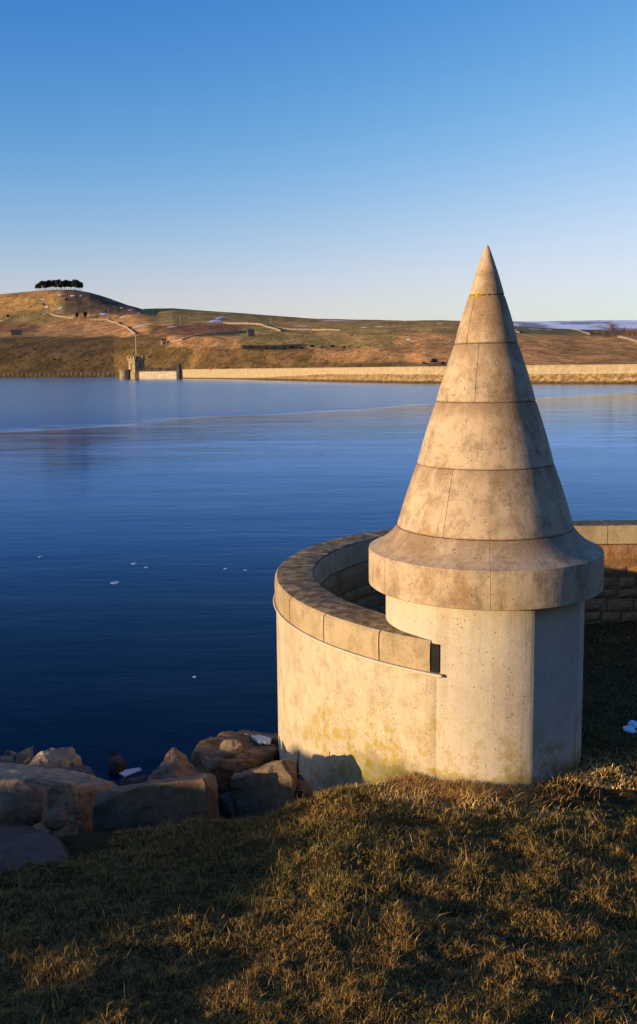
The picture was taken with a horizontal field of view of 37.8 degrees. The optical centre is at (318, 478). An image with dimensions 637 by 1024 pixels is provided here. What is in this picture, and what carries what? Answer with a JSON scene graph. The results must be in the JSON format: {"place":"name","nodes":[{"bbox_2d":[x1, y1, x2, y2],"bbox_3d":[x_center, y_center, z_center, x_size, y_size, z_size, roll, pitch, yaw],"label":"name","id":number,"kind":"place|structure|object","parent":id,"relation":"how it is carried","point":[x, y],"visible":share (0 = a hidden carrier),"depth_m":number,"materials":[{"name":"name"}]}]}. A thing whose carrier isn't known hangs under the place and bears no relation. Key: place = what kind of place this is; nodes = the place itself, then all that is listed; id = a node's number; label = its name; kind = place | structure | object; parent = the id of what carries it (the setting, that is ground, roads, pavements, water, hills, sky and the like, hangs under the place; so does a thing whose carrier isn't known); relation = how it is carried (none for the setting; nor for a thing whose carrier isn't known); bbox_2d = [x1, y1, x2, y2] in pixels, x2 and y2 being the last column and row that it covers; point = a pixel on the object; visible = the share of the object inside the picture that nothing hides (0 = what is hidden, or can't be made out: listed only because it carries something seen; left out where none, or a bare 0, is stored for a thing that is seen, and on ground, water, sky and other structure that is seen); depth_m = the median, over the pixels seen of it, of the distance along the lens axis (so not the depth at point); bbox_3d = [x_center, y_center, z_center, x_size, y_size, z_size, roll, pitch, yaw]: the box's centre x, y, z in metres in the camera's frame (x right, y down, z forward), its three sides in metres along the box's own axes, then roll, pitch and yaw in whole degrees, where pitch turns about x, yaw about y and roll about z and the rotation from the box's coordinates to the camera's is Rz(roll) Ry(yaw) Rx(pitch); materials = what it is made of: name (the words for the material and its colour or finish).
{"place":"outdoors","nodes":[
{"label":"outdoors","id":0,"kind":"place"},
{"bbox_2d":[0,377,636,785],"bbox_3d":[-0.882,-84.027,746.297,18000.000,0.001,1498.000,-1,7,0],"label":"water","id":1,"kind":"structure","parent":0,"point":[212,505],"depth_m":28.74,"materials":[{"name":"blue liquid"}]},
{"bbox_2d":[0,750,16,762],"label":"shore rock","id":2,"kind":"object","parent":1,"relation":"in","point":[7,757],"visible":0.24,"depth_m":9.78,"materials":[{"name":"stone"}]},
{"bbox_2d":[16,746,33,763],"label":"shore rock","id":3,"kind":"object","parent":1,"relation":"in","point":[23,755],"visible":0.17,"depth_m":10.11,"materials":[{"name":"stone"}]},
{"bbox_2d":[23,747,82,768],"bbox_3d":[-2.753,3.188,9.576,0.631,0.856,0.861,-1,7,0],"label":"shore rock","id":4,"kind":"object","parent":1,"relation":"in","point":[61,758],"visible":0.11,"depth_m":9.44,"materials":[{"name":"stone"}]},
{"bbox_2d":[64,763,95,775],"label":"shore rock","id":5,"kind":"object","parent":1,"relation":"in","point":[83,768],"visible":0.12,"depth_m":9.09,"materials":[{"name":"stone"}]},
{"bbox_2d":[108,752,126,772],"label":"shore rock","id":6,"kind":"object","parent":1,"relation":"in","point":[116,763],"visible":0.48,"depth_m":10.55,"materials":[{"name":"brown stone"}]},
{"bbox_2d":[119,370,128,378],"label":"water pier","id":7,"kind":"structure","parent":1,"relation":"in","point":[124,374],"depth_m":488.75,"materials":[{"name":"stone"}]},
{"bbox_2d":[119,775,148,785],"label":"shore rock","id":8,"kind":"object","parent":1,"relation":"in","point":[133,780],"visible":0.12,"depth_m":8.86,"materials":[{"name":"grey stone"}]},
{"bbox_2d":[119,767,141,776],"bbox_3d":[-1.823,2.856,9.067,0.200,0.173,0.559,-1,7,0],"label":"ice plate","id":9,"kind":"object","parent":8,"relation":"on","point":[126,772],"visible":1,"depth_m":9.02,"materials":[{"name":"white ice"}]},
{"bbox_2d":[127,336,145,378],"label":"valve tower","id":10,"kind":"structure","parent":1,"relation":"in","point":[135,363],"depth_m":488.69,"materials":[{"name":"stone"}]},
{"bbox_2d":[139,367,175,378],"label":"footbridge","id":11,"kind":"object","parent":1,"relation":"in","point":[151,373],"visible":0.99,"depth_m":484.84,"materials":[{"name":"stone"}]},
{"bbox_2d":[147,747,198,780],"bbox_3d":[-1.316,3.017,8.800,0.503,0.782,0.735,3,8,26],"label":"shore rock","id":12,"kind":"object","parent":1,"relation":"in","point":[176,763],"visible":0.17,"depth_m":8.70,"materials":[{"name":"stone"}]},
{"bbox_2d":[181,364,636,383],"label":"dam","id":13,"kind":"structure","parent":1,"relation":"in","point":[588,374],"depth_m":275.25,"materials":[{"name":"stone"}]},
{"bbox_2d":[176,364,180,378],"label":"gate pier","id":14,"kind":"structure","parent":13,"relation":"on","point":[178,371],"depth_m":482.79,"materials":[{"name":"stone"}]},
{"bbox_2d":[0,621,636,1023],"bbox_3d":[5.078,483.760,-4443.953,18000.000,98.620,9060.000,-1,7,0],"label":"ground","id":15,"kind":"structure","parent":0,"point":[614,801],"depth_m":5.50,"materials":[{"name":"plant"}]},
{"bbox_2d":[0,777,46,826],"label":"shore rock","id":16,"kind":"object","parent":15,"relation":"on","point":[22,802],"visible":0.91,"depth_m":7.15,"materials":[{"name":"grey stone"}]},
{"bbox_2d":[0,824,67,872],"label":"shore rock","id":17,"kind":"object","parent":15,"relation":"on","point":[20,842],"visible":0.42,"depth_m":6.58,"materials":[{"name":"grey stone"}]},
{"bbox_2d":[41,808,68,830],"bbox_3d":[-2.024,2.615,7.151,0.206,0.172,0.169,-1,7,0],"label":"shore rock","id":18,"kind":"object","parent":15,"relation":"on","point":[54,819],"visible":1,"depth_m":7.10,"materials":[{"name":"grey stone"}]},
{"bbox_2d":[0,763,116,836],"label":"shore rock","id":19,"kind":"object","parent":15,"relation":"on","point":[72,793],"visible":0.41,"depth_m":8.18,"materials":[{"name":"grey stone"}]},
{"bbox_2d":[91,773,219,832],"bbox_3d":[-1.345,2.842,7.885,1.114,0.927,0.644,0,7,6],"label":"shore rock","id":20,"kind":"object","parent":15,"relation":"on","point":[153,803],"visible":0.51,"depth_m":7.58,"materials":[{"name":"grey stone"}]},
{"bbox_2d":[218,787,235,820],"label":"shore rock","id":21,"kind":"object","parent":15,"relation":"on","point":[227,802],"visible":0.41,"depth_m":7.86,"materials":[{"name":"grey stone"}]},
{"bbox_2d":[190,731,278,808],"bbox_3d":[-0.875,3.357,10.152,0.978,1.226,1.470,-1,7,0],"label":"shore rock","id":22,"kind":"object","parent":15,"relation":"on","point":[207,756],"visible":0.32,"depth_m":9.62,"materials":[{"name":"brown stone"}]},
{"bbox_2d":[219,739,242,756],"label":"shore rock","id":23,"kind":"object","parent":22,"relation":"on","point":[231,747],"visible":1,"depth_m":9.49,"materials":[{"name":"brown stone"}]},
{"bbox_2d":[251,734,270,744],"bbox_3d":[-0.623,2.907,10.387,0.197,0.156,0.554,-3,7,-18],"label":"ice plate","id":24,"kind":"object","parent":22,"relation":"on","point":[261,739],"visible":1,"depth_m":10.29,"materials":[{"name":"white ice"}]},
{"bbox_2d":[237,730,278,747],"bbox_3d":[-0.650,3.384,11.053,0.899,0.884,0.449,3,8,26],"label":"shore rock","id":25,"kind":"object","parent":15,"relation":"on","point":[274,738],"visible":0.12,"depth_m":11.03,"materials":[{"name":"stone"}]},
{"bbox_2d":[230,758,296,820],"bbox_3d":[-0.468,2.863,8.122,0.614,1.038,0.655,-1,7,0],"label":"shore rock","id":26,"kind":"object","parent":15,"relation":"on","point":[262,789],"visible":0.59,"depth_m":7.87,"materials":[{"name":"stone"}]},
{"bbox_2d":[295,751,312,802],"bbox_3d":[-0.139,2.754,8.120,0.188,0.628,0.485,-1,7,0],"label":"shore rock","id":27,"kind":"object","parent":15,"relation":"on","point":[302,786],"visible":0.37,"depth_m":8.00,"materials":[{"name":"brown stone"}]},
{"bbox_2d":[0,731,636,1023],"bbox_3d":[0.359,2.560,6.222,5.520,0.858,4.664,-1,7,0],"label":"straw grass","id":28,"kind":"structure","parent":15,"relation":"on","point":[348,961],"depth_m":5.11,"materials":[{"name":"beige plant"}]},
{"bbox_2d":[273,520,636,795],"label":"curved wall","id":29,"kind":"structure","parent":15,"relation":"on","point":[358,673],"depth_m":8.46,"materials":[{"name":"concrete"}]},
{"bbox_2d":[369,245,603,792],"bbox_3d":[1.430,0.438,8.039,1.992,4.805,1.992,-1,7,0],"label":"stone turret","id":30,"kind":"object","parent":15,"relation":"on","point":[486,565],"visible":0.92,"depth_m":7.44,"materials":[{"name":"concrete"}]},
{"bbox_2d":[362,738,624,814],"bbox_3d":[1.311,2.801,7.580,2.445,0.968,1.492,-1,7,0],"label":"flattened straw","id":31,"kind":"object","parent":15,"relation":"on","point":[464,787],"visible":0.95,"depth_m":7.37,"materials":[{"name":"beige plant"}]},
{"bbox_2d":[623,725,635,732],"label":"snow clump","id":32,"kind":"object","parent":15,"relation":"on","point":[629,728],"visible":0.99,"depth_m":8.72,"materials":[{"name":"white snow"}]},
{"bbox_2d":[628,720,636,727],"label":"snow clump","id":33,"kind":"object","parent":15,"relation":"on","point":[633,723],"visible":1,"depth_m":8.84,"materials":[{"name":"white snow"}]},
{"bbox_2d":[0,290,636,377],"bbox_3d":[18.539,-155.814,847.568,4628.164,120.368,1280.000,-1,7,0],"label":"hills","id":34,"kind":"structure","parent":0,"point":[69,345],"depth_m":686.38,"materials":[{"name":"brown plant"}]},
{"bbox_2d":[11,330,21,335],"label":"barn","id":35,"kind":"structure","parent":34,"relation":"on","point":[16,332],"depth_m":905.80,"materials":[{"name":"stone"}]},
{"bbox_2d":[39,281,46,286],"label":"pine tree","id":36,"kind":"object","parent":34,"relation":"on","point":[41,283],"visible":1,"depth_m":1290.87,"materials":[{"name":"green plant"}]},
{"bbox_2d":[46,280,51,286],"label":"pine tree","id":37,"kind":"object","parent":34,"relation":"on","point":[49,282],"visible":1,"depth_m":1296.15,"materials":[{"name":"green plant"}]},
{"bbox_2d":[50,313,73,318],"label":"field wall","id":38,"kind":"structure","parent":34,"relation":"on","point":[61,316],"depth_m":1120.54,"materials":[{"name":"beige stone"}]},
{"bbox_2d":[59,280,65,287],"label":"pine tree","id":39,"kind":"object","parent":34,"relation":"on","point":[61,283],"visible":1,"depth_m":1283.84,"materials":[{"name":"green plant"}]},
{"bbox_2d":[71,280,77,290],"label":"pine tree","id":40,"kind":"object","parent":34,"relation":"on","point":[74,283],"visible":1,"depth_m":1280.70,"materials":[{"name":"green plant"}]},
{"bbox_2d":[91,319,135,334],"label":"field wall","id":41,"kind":"structure","parent":34,"relation":"on","point":[129,329],"depth_m":999.09,"materials":[{"name":"beige stone"}]},
{"bbox_2d":[167,330,246,342],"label":"field wall","id":42,"kind":"structure","parent":34,"relation":"on","point":[206,334],"depth_m":671.91,"materials":[{"name":"beige stone"}]},
{"bbox_2d":[247,329,254,335],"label":"barn","id":43,"kind":"structure","parent":34,"relation":"on","point":[250,332],"depth_m":641.77,"materials":[{"name":"stone"}]},
{"bbox_2d":[223,322,280,331],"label":"field wall","id":44,"kind":"structure","parent":34,"relation":"on","point":[277,329],"depth_m":873.44,"materials":[{"name":"beige stone"}]},
{"bbox_2d":[0,294,541,339],"bbox_3d":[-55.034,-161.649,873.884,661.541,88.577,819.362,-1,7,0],"label":"snow","id":45,"kind":"structure","parent":34,"relation":"on","point":[188,317],"depth_m":986.44,"materials":[{"name":"white snow"}]},
{"bbox_2d":[283,328,340,330],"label":"field wall","id":46,"kind":"structure","parent":34,"relation":"on","point":[314,329],"depth_m":729.36,"materials":[{"name":"beige stone"}]},
{"bbox_2d":[605,320,618,337],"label":"bare tree","id":47,"kind":"object","parent":34,"relation":"on","point":[612,328],"visible":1,"depth_m":511.86,"materials":[{"name":"brown plant"}]},
{"bbox_2d":[617,335,636,342],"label":"field wall","id":48,"kind":"structure","parent":34,"relation":"on","point":[628,338],"depth_m":477.86,"materials":[{"name":"beige stone"}]},
{"bbox_2d":[629,327,636,336],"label":"bare tree","id":49,"kind":"object","parent":34,"relation":"on","point":[634,333],"visible":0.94,"depth_m":489.74,"materials":[{"name":"brown plant"}]},
{"bbox_2d":[0,0,636,320],"label":"sky","id":50,"kind":"structure","parent":0,"point":[315,159],"materials":[{"name":"blue"}]},
{"bbox_2d":[513,320,636,329],"bbox_3d":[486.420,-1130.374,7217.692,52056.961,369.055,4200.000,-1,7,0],"label":"moor","id":51,"kind":"structure","parent":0,"point":[596,324],"depth_m":8490.88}
]}

